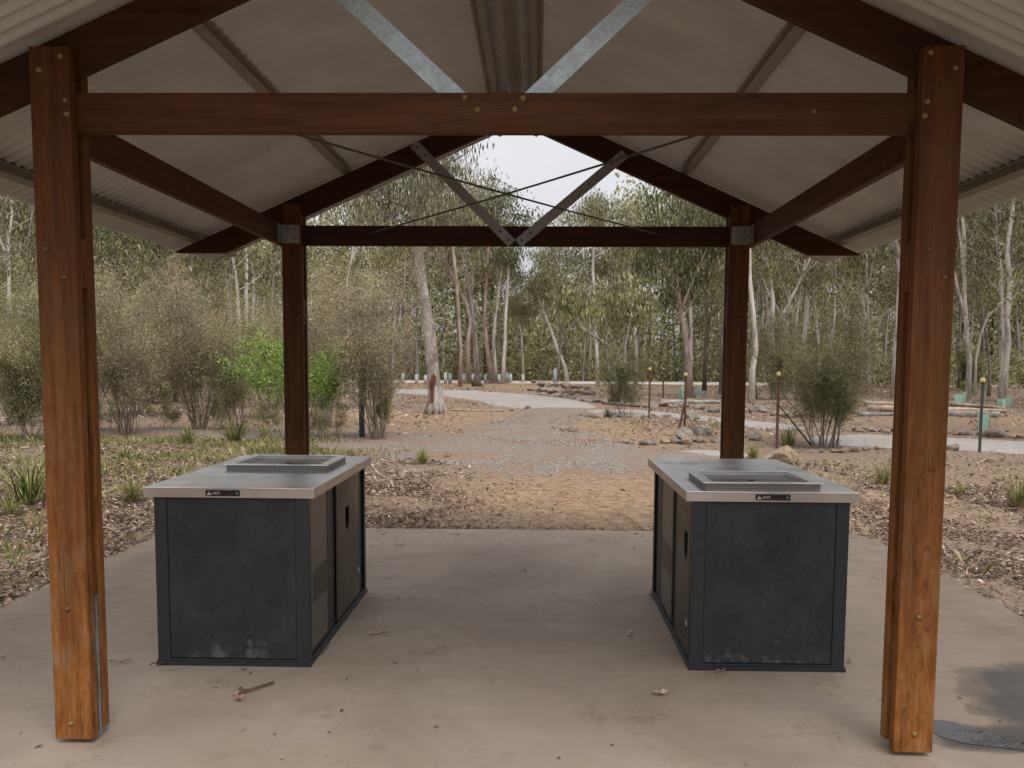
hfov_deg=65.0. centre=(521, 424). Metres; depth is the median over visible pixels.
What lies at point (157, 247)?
gum tree
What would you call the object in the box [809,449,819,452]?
rock
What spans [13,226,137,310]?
woodland tree
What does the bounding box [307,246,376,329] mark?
woodland tree
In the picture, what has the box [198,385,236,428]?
shrub
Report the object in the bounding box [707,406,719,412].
rock
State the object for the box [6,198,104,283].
woodland tree
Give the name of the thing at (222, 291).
woodland tree
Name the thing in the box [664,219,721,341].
woodland tree
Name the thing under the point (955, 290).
woodland tree
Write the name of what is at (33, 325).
shrub
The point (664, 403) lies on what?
rock
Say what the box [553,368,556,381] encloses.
bollard
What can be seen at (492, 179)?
woodland tree
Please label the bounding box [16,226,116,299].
woodland tree
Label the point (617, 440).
rock
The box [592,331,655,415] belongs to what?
bush
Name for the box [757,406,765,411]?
rock
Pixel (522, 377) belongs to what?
bollard
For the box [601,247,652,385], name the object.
gum tree
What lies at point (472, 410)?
log
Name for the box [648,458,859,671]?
barbecue
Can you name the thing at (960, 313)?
woodland tree
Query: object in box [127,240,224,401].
woodland tree
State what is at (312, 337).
shrub
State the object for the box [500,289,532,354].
woodland tree
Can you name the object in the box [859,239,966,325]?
woodland tree
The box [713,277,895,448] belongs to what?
bush
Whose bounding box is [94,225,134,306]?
woodland tree
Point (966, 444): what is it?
pale path
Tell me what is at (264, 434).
grass tuft
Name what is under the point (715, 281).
woodland tree
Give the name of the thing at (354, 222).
gum tree
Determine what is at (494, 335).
gum tree
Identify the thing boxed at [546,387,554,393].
rock
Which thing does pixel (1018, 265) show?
woodland tree
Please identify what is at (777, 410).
star picket
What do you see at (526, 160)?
sky
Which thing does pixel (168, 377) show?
bush
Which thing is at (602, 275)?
woodland tree
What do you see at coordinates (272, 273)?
woodland tree
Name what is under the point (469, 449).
gravel path
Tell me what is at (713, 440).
rock
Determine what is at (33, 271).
woodland tree
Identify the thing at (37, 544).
bark strip
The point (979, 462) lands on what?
log
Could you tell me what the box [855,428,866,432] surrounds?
rock
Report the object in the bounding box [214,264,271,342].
woodland tree
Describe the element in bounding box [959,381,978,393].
bush
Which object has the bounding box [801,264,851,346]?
woodland tree
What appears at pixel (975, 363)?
gum tree
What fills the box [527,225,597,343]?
woodland tree
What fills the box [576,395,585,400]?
rock
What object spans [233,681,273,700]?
twig
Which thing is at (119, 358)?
shrub
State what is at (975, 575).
bark strip
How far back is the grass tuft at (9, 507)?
8.14 m
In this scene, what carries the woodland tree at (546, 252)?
on the ground at (602, 503)
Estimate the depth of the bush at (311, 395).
29.05 m
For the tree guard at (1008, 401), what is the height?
0.476 m
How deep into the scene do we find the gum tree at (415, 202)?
24.65 m
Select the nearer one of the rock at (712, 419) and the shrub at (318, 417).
the shrub at (318, 417)
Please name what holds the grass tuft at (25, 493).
on the ground at (602, 503)
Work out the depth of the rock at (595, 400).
32.45 m
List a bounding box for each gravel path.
[25,427,719,473]
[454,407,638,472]
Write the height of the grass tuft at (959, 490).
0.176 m
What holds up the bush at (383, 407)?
on the ground at (602, 503)
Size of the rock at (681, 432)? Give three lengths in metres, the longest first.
0.559 x 0.380 x 0.254 m
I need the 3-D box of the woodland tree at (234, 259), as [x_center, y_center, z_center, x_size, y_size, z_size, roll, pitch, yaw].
[-11.744,-6.015,32.234,4.956,10.292,3.688,0,4,-9]
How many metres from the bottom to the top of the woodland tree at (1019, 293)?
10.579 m
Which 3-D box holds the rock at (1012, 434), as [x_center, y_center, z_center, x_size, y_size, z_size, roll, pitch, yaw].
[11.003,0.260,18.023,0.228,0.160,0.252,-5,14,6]
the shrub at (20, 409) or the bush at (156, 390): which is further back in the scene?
the bush at (156, 390)
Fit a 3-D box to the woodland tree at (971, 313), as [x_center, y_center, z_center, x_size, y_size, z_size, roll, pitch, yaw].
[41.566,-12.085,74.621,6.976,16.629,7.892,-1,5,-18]
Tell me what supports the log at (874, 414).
on the ground at (602, 503)
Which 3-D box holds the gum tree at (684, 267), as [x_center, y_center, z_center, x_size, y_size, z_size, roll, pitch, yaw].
[7.863,-6.405,37.551,6.604,10.618,5.042,0,4,1]
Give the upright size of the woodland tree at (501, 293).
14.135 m
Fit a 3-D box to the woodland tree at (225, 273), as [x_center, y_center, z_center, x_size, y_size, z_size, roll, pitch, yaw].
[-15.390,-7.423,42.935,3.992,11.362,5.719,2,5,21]
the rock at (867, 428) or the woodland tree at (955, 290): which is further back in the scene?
the woodland tree at (955, 290)
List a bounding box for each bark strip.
[30,550,45,562]
[34,541,40,549]
[367,630,389,635]
[962,574,991,576]
[973,581,1005,584]
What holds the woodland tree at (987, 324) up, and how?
on the ground at (602, 503)
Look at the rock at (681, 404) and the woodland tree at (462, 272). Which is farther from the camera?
the woodland tree at (462, 272)
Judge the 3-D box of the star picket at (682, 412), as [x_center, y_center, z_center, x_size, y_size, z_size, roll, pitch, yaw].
[3.637,-0.206,18.235,0.056,0.781,0.048,12,5,0]
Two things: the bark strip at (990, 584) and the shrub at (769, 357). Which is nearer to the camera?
the bark strip at (990, 584)
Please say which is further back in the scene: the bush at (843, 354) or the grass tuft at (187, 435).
the bush at (843, 354)
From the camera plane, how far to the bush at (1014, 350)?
61.73 m
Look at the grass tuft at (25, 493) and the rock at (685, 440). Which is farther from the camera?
the rock at (685, 440)
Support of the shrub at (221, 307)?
on the ground at (602, 503)
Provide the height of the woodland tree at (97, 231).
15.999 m
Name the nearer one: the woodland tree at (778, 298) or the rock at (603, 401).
the rock at (603, 401)
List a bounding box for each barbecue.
[143,454,371,666]
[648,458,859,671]
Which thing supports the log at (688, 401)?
on the ground at (602, 503)
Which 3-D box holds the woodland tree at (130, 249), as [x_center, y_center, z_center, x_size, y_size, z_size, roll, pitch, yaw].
[-15.766,-6.499,33.896,4.633,10.897,5.241,3,5,34]
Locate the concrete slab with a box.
[0,528,1023,767]
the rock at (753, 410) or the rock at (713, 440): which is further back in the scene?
the rock at (753, 410)
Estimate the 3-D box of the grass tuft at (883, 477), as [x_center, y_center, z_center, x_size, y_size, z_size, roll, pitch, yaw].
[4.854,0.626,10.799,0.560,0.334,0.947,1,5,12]
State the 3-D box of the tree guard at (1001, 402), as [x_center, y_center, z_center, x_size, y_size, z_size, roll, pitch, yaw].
[17.384,-0.717,29.173,0.287,0.486,0.293,4,15,42]
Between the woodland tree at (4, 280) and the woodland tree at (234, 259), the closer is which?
the woodland tree at (234, 259)
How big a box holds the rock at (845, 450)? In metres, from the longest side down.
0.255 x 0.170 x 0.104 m
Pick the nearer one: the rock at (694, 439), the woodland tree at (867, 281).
the rock at (694, 439)
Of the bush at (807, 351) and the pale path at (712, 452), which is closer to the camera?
the pale path at (712, 452)
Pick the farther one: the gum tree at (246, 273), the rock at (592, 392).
the gum tree at (246, 273)
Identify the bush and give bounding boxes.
[106,351,179,403]
[110,318,198,402]
[216,319,379,436]
[257,330,331,405]
[371,382,399,430]
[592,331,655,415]
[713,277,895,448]
[780,331,822,389]
[817,340,877,373]
[952,339,992,387]
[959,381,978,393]
[973,359,1000,382]
[1009,346,1023,384]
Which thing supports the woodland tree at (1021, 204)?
on the ground at (602, 503)
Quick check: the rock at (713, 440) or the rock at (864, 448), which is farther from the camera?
the rock at (713, 440)
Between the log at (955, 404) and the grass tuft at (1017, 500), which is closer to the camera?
the grass tuft at (1017, 500)
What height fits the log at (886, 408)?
0.240 m
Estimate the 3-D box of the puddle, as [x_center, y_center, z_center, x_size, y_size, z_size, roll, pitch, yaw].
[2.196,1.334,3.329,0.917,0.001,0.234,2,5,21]
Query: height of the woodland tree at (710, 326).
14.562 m
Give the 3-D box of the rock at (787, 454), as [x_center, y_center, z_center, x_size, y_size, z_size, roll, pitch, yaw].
[4.130,0.551,12.899,0.622,0.361,0.481,-15,-4,-13]
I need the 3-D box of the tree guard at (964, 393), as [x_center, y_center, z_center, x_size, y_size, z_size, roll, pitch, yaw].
[18.487,-1.109,33.616,0.231,0.598,0.226,2,5,16]
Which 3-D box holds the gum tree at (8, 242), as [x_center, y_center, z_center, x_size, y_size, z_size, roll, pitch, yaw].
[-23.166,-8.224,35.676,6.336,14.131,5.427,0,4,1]
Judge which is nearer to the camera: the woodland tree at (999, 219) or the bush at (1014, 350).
the woodland tree at (999, 219)
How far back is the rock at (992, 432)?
17.86 m
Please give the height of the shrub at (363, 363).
4.238 m
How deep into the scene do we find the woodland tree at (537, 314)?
89.56 m
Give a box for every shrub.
[0,236,119,414]
[0,279,40,425]
[0,341,42,440]
[13,241,190,435]
[95,279,140,406]
[96,269,195,416]
[98,391,138,427]
[106,249,280,428]
[123,276,207,401]
[137,383,193,427]
[159,263,277,407]
[181,289,275,429]
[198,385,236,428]
[219,287,283,418]
[240,388,284,430]
[260,248,381,427]
[307,246,448,439]
[309,385,356,436]
[747,300,810,399]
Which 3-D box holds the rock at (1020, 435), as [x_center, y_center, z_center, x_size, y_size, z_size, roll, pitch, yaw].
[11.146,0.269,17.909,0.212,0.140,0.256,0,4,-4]
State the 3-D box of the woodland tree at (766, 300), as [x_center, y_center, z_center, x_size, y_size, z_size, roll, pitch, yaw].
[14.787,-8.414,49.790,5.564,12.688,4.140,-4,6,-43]
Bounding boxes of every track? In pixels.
[266,387,595,408]
[274,380,1023,387]
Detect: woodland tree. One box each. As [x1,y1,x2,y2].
[0,195,37,296]
[0,196,34,260]
[0,199,37,341]
[0,203,37,349]
[0,206,32,293]
[0,209,112,303]
[0,223,36,342]
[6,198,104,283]
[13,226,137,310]
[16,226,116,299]
[23,207,133,290]
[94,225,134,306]
[94,227,147,342]
[94,228,220,397]
[97,229,153,347]
[101,229,149,289]
[109,230,218,389]
[110,230,226,318]
[124,241,154,287]
[125,244,169,318]
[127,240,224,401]
[167,252,260,335]
[178,254,237,327]
[186,253,255,327]
[189,240,281,401]
[203,244,254,352]
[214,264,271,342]
[237,212,327,379]
[241,245,317,339]
[254,251,281,315]
[306,207,362,331]
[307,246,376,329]
[331,168,450,379]
[338,221,449,379]
[365,268,446,352]
[375,200,445,313]
[401,170,490,379]
[429,158,534,380]
[431,178,550,353]
[444,250,495,333]
[483,265,526,360]
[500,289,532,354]
[510,289,546,350]
[517,264,577,345]
[519,247,570,353]
[521,208,615,381]
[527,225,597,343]
[557,185,627,380]
[563,224,654,374]
[601,187,661,351]
[621,198,724,327]
[626,247,675,345]
[653,191,717,366]
[653,199,769,390]
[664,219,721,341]
[670,279,750,375]
[692,211,757,304]
[692,239,811,398]
[693,243,785,318]
[693,252,724,342]
[747,247,839,345]
[751,242,792,389]
[751,242,827,394]
[751,243,838,389]
[755,247,804,371]
[769,262,825,330]
[779,256,857,371]
[791,266,831,346]
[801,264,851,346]
[810,245,896,391]
[814,243,895,346]
[829,253,861,349]
[838,241,957,323]
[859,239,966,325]
[871,254,895,364]
[873,246,897,310]
[876,212,988,285]
[892,201,1023,312]
[952,226,1023,363]
[953,214,998,346]
[953,235,994,388]
[954,212,997,323]
[955,195,1023,398]
[955,217,1022,396]
[956,200,1023,341]
[973,272,1022,343]
[974,201,1023,302]
[983,215,1023,309]
[987,196,1023,316]
[990,210,1023,354]
[995,226,1023,381]
[996,253,1023,327]
[1010,197,1023,226]
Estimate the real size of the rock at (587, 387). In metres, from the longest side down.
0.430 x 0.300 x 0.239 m
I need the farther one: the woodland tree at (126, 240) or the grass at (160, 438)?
the woodland tree at (126, 240)
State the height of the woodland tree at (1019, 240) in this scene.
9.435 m
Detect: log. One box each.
[370,461,393,486]
[449,409,503,411]
[659,399,720,403]
[857,412,892,416]
[864,401,893,405]
[867,405,1006,412]
[948,410,1000,416]
[949,402,1005,408]
[975,453,1017,463]
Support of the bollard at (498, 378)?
on the ground at (602, 503)
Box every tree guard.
[677,387,683,398]
[695,386,700,396]
[954,393,963,406]
[960,391,966,402]
[977,413,990,429]
[996,398,1005,406]
[1005,396,1011,406]
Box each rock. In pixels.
[537,381,545,386]
[545,382,553,386]
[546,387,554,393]
[553,382,559,386]
[560,382,568,388]
[561,393,569,398]
[563,426,576,431]
[565,389,573,395]
[568,384,576,388]
[572,389,581,395]
[573,393,582,399]
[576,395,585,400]
[580,397,591,401]
[584,385,590,389]
[587,390,596,395]
[588,437,598,440]
[592,398,601,402]
[600,398,610,403]
[608,412,617,416]
[613,438,623,442]
[628,402,640,406]
[639,439,653,445]
[650,402,658,407]
[658,400,668,406]
[660,435,670,443]
[671,438,680,443]
[675,427,693,438]
[678,402,689,407]
[680,436,691,444]
[686,410,700,418]
[688,435,697,441]
[691,424,712,435]
[694,404,705,409]
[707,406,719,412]
[708,417,716,420]
[710,438,719,442]
[746,429,761,440]
[748,407,756,412]
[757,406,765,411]
[762,445,799,463]
[779,412,792,417]
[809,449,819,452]
[836,447,849,452]
[849,447,861,451]
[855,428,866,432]
[861,426,873,431]
[862,446,870,450]
[881,428,890,432]
[946,444,958,450]
[958,428,968,434]
[984,427,1009,437]
[1007,432,1016,437]
[1016,433,1023,438]
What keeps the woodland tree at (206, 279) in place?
on the ground at (602, 503)
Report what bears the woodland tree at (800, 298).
on the ground at (602, 503)
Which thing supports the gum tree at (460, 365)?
on the ground at (602, 503)
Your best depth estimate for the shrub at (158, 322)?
31.28 m
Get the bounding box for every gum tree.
[0,197,34,347]
[155,244,159,352]
[244,248,248,326]
[250,247,253,320]
[258,207,335,392]
[321,178,409,393]
[338,137,494,414]
[421,146,499,386]
[423,196,512,383]
[429,176,518,374]
[435,179,489,376]
[448,182,517,382]
[475,213,535,382]
[481,247,531,383]
[494,294,535,374]
[517,271,569,382]
[541,275,616,399]
[558,195,624,386]
[563,263,670,401]
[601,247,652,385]
[620,185,725,397]
[702,212,758,394]
[712,215,849,398]
[747,249,757,402]
[801,260,809,391]
[828,243,895,390]
[890,239,899,396]
[954,205,996,399]
[972,240,1023,395]
[999,199,1015,398]
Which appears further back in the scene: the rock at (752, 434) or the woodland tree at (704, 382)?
the woodland tree at (704, 382)
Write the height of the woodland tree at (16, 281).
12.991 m
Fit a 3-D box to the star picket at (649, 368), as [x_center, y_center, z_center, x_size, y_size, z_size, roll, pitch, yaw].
[3.617,-0.847,22.730,0.087,1.533,0.087,0,4,1]
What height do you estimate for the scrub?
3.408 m
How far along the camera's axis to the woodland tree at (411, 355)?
63.78 m
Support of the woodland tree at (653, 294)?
on the ground at (602, 503)
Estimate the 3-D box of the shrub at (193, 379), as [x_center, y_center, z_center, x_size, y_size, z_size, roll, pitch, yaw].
[-7.148,-1.962,17.884,3.436,4.374,3.327,2,5,25]
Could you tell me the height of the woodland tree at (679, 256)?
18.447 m
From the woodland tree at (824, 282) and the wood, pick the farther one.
the wood
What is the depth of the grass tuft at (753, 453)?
13.52 m
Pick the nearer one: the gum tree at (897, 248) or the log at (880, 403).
the log at (880, 403)
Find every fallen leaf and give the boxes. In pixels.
[109,658,131,661]
[652,688,666,693]
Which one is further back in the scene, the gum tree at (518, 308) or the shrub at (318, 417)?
the gum tree at (518, 308)
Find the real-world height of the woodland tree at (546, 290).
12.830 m
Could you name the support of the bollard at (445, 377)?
on the ground at (602, 503)
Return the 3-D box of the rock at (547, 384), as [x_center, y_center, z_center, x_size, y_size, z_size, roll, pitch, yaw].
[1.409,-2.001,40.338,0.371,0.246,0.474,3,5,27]
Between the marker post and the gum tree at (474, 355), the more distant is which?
the gum tree at (474, 355)
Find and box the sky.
[0,136,1023,364]
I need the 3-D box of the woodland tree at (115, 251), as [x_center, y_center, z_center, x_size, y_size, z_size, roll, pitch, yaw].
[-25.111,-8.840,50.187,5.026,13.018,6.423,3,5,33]
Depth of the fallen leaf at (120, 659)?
4.20 m
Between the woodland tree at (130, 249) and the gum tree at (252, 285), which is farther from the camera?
the gum tree at (252, 285)
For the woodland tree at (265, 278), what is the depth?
77.70 m
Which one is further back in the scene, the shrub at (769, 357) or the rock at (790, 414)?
the shrub at (769, 357)
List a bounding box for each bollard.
[444,372,446,382]
[448,373,451,382]
[463,374,465,383]
[497,374,500,382]
[505,372,508,382]
[521,374,524,381]
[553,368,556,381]
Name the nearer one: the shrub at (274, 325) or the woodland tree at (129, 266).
the shrub at (274, 325)
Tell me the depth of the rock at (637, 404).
29.31 m
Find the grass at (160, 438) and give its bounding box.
[0,414,1022,594]
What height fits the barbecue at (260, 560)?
0.972 m
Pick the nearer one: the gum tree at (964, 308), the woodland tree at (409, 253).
the gum tree at (964, 308)
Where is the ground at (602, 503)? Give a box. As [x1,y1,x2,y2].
[0,365,1023,614]
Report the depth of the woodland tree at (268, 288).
59.01 m
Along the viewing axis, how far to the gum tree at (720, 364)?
41.63 m
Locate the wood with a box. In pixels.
[0,172,1023,384]
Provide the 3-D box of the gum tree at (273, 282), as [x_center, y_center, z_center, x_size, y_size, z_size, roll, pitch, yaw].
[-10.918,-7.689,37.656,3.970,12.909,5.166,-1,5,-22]
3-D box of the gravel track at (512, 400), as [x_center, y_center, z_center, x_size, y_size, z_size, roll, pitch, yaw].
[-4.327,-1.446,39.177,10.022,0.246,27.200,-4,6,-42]
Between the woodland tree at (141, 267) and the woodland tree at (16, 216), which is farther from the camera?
the woodland tree at (141, 267)
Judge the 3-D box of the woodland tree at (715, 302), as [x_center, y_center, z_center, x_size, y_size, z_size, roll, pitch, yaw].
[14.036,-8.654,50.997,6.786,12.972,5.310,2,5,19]
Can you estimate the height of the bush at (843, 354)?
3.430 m
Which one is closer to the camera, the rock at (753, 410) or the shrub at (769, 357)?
the rock at (753, 410)
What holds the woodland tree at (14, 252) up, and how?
on the ground at (602, 503)
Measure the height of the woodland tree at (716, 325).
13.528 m
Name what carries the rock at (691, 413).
on the ground at (602, 503)
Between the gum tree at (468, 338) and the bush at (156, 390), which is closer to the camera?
the bush at (156, 390)
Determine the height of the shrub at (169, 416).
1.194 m
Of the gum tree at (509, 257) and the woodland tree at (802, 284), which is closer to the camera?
the woodland tree at (802, 284)
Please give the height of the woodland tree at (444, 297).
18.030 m
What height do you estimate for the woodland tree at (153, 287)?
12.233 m
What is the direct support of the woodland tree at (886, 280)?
on the ground at (602, 503)
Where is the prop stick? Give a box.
[777,403,810,445]
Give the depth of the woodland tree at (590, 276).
66.25 m
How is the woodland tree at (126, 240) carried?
on the ground at (602, 503)
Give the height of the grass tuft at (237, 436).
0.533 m
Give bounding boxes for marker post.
[359,354,364,436]
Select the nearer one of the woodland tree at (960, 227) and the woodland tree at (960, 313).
the woodland tree at (960, 227)
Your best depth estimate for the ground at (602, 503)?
11.66 m
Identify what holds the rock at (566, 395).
on the ground at (602, 503)
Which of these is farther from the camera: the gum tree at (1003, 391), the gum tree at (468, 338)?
the gum tree at (468, 338)
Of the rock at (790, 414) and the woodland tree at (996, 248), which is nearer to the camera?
the rock at (790, 414)
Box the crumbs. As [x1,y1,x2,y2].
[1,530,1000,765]
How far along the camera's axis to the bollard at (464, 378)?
60.54 m
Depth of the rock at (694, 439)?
16.13 m
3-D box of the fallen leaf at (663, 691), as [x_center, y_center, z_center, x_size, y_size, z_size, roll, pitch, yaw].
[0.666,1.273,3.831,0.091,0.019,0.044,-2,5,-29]
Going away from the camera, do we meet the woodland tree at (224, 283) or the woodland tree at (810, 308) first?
the woodland tree at (810, 308)
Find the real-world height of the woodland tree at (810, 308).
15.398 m
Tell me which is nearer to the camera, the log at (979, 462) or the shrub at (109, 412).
the log at (979, 462)
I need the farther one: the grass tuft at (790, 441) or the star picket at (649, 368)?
the star picket at (649, 368)
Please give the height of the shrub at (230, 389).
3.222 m
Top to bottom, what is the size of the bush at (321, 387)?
2.469 m
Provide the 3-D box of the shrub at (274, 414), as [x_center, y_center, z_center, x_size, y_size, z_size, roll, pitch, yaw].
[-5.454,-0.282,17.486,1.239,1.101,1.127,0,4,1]
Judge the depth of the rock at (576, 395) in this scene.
34.63 m
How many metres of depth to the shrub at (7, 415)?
19.10 m
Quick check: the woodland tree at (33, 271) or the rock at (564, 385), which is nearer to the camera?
the woodland tree at (33, 271)
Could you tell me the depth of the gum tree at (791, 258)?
36.00 m
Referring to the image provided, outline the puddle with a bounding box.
[933,719,1023,750]
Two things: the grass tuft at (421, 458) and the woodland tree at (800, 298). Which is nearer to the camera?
the grass tuft at (421, 458)
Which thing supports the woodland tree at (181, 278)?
on the ground at (602, 503)
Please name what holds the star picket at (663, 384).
on the ground at (602, 503)
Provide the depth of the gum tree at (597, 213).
53.22 m
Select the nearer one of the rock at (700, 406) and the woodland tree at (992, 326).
the rock at (700, 406)
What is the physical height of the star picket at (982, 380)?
1.438 m
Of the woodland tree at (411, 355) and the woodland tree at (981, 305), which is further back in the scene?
the woodland tree at (411, 355)
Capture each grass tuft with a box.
[0,450,127,505]
[0,494,37,515]
[106,443,142,459]
[106,471,158,502]
[146,420,223,442]
[203,414,263,441]
[252,423,278,441]
[399,445,436,463]
[599,407,617,416]
[745,442,763,458]
[766,421,808,445]
[867,458,890,483]
[945,482,981,495]
[982,472,1023,507]
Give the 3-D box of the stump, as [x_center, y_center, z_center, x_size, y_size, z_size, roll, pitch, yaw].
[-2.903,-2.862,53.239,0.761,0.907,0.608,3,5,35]
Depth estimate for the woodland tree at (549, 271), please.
60.38 m
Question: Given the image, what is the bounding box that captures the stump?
[471,374,482,386]
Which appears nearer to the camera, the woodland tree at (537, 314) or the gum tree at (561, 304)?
the gum tree at (561, 304)
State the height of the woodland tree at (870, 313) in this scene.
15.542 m
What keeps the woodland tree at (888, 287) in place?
on the ground at (602, 503)
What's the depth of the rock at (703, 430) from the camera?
16.89 m
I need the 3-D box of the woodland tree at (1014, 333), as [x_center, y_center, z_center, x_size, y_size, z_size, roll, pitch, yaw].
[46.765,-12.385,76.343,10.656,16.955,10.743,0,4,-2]
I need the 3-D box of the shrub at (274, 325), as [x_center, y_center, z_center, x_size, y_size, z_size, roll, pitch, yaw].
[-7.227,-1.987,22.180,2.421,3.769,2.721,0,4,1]
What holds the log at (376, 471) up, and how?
on the ground at (602, 503)
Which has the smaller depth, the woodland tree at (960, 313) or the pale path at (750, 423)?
the pale path at (750, 423)
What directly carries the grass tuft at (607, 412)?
on the ground at (602, 503)
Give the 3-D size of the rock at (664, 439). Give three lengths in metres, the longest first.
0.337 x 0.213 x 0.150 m
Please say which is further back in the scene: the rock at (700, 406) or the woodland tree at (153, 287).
the woodland tree at (153, 287)
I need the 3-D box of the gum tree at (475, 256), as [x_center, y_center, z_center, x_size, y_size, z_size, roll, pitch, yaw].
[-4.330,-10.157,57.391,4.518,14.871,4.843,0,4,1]
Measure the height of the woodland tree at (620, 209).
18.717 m
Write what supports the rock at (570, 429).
on the ground at (602, 503)
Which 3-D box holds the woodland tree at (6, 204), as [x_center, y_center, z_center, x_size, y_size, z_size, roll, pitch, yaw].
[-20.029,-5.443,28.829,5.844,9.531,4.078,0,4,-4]
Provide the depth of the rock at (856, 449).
14.53 m
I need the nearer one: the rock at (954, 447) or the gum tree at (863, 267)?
the rock at (954, 447)
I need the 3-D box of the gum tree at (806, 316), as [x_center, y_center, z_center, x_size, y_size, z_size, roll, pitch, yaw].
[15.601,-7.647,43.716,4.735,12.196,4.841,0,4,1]
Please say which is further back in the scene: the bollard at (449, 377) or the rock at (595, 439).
the bollard at (449, 377)
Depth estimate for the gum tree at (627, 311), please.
32.08 m
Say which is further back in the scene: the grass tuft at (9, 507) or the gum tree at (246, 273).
the gum tree at (246, 273)
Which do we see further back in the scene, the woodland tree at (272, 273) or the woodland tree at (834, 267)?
the woodland tree at (272, 273)
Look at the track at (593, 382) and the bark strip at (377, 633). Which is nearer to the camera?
the bark strip at (377, 633)
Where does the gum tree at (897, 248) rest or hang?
on the ground at (602, 503)
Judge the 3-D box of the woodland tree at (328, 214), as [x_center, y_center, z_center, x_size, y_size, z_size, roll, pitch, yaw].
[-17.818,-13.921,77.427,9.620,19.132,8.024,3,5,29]
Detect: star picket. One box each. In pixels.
[648,367,651,416]
[662,368,664,397]
[678,399,686,427]
[683,373,687,426]
[775,372,780,448]
[978,378,985,451]
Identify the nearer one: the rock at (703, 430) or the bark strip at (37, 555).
the bark strip at (37, 555)
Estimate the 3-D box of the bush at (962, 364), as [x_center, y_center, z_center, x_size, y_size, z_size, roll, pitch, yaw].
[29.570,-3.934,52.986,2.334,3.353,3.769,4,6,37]
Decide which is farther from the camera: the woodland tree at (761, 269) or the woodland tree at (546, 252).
the woodland tree at (546, 252)
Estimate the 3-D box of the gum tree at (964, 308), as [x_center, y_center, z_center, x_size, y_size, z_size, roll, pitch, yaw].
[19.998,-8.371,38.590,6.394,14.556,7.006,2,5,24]
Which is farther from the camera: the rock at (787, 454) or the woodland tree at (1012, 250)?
the woodland tree at (1012, 250)
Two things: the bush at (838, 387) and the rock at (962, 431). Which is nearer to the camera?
the bush at (838, 387)
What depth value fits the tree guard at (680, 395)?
36.19 m
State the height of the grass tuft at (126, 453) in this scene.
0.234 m
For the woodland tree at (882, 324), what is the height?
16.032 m
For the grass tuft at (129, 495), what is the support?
on the ground at (602, 503)
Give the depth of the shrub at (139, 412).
23.06 m
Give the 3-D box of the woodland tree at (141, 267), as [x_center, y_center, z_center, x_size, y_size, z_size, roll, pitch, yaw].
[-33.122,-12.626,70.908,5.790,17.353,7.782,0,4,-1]
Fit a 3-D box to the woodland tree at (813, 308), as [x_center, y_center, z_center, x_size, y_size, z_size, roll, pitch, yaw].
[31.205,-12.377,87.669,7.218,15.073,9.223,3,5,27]
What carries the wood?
on the ground at (602, 503)
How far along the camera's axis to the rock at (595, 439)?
16.10 m
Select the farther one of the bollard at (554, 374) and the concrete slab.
the bollard at (554, 374)
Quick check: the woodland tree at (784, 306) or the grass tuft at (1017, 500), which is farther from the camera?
the woodland tree at (784, 306)
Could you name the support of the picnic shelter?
on the concrete slab
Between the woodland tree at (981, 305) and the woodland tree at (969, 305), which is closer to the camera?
the woodland tree at (981, 305)
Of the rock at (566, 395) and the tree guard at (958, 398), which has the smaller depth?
the tree guard at (958, 398)
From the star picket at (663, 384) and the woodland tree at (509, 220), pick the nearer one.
the star picket at (663, 384)
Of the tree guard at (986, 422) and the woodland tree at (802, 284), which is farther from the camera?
the woodland tree at (802, 284)
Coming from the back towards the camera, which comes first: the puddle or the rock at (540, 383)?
the rock at (540, 383)
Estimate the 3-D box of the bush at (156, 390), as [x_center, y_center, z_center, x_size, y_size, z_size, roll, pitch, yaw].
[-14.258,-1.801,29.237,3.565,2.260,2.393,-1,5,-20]
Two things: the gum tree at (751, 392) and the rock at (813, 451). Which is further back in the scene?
the gum tree at (751, 392)
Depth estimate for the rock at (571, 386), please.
37.26 m
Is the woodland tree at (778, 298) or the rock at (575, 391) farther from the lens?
the woodland tree at (778, 298)
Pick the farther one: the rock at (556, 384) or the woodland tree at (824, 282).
the woodland tree at (824, 282)
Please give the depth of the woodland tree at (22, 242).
38.87 m
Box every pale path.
[588,409,804,429]
[679,450,750,456]
[805,434,1023,453]
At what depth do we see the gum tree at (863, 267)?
47.08 m
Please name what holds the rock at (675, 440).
on the ground at (602, 503)
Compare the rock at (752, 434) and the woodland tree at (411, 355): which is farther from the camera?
the woodland tree at (411, 355)
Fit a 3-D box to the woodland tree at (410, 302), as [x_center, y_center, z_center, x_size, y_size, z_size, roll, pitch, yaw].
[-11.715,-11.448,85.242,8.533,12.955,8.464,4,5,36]
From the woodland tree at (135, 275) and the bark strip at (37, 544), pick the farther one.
the woodland tree at (135, 275)
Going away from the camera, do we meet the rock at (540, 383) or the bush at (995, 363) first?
the rock at (540, 383)
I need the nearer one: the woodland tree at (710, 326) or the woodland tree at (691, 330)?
the woodland tree at (691, 330)
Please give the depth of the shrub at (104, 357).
22.98 m
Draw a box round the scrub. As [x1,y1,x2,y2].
[6,345,1023,388]
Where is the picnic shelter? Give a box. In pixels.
[0,0,1023,752]

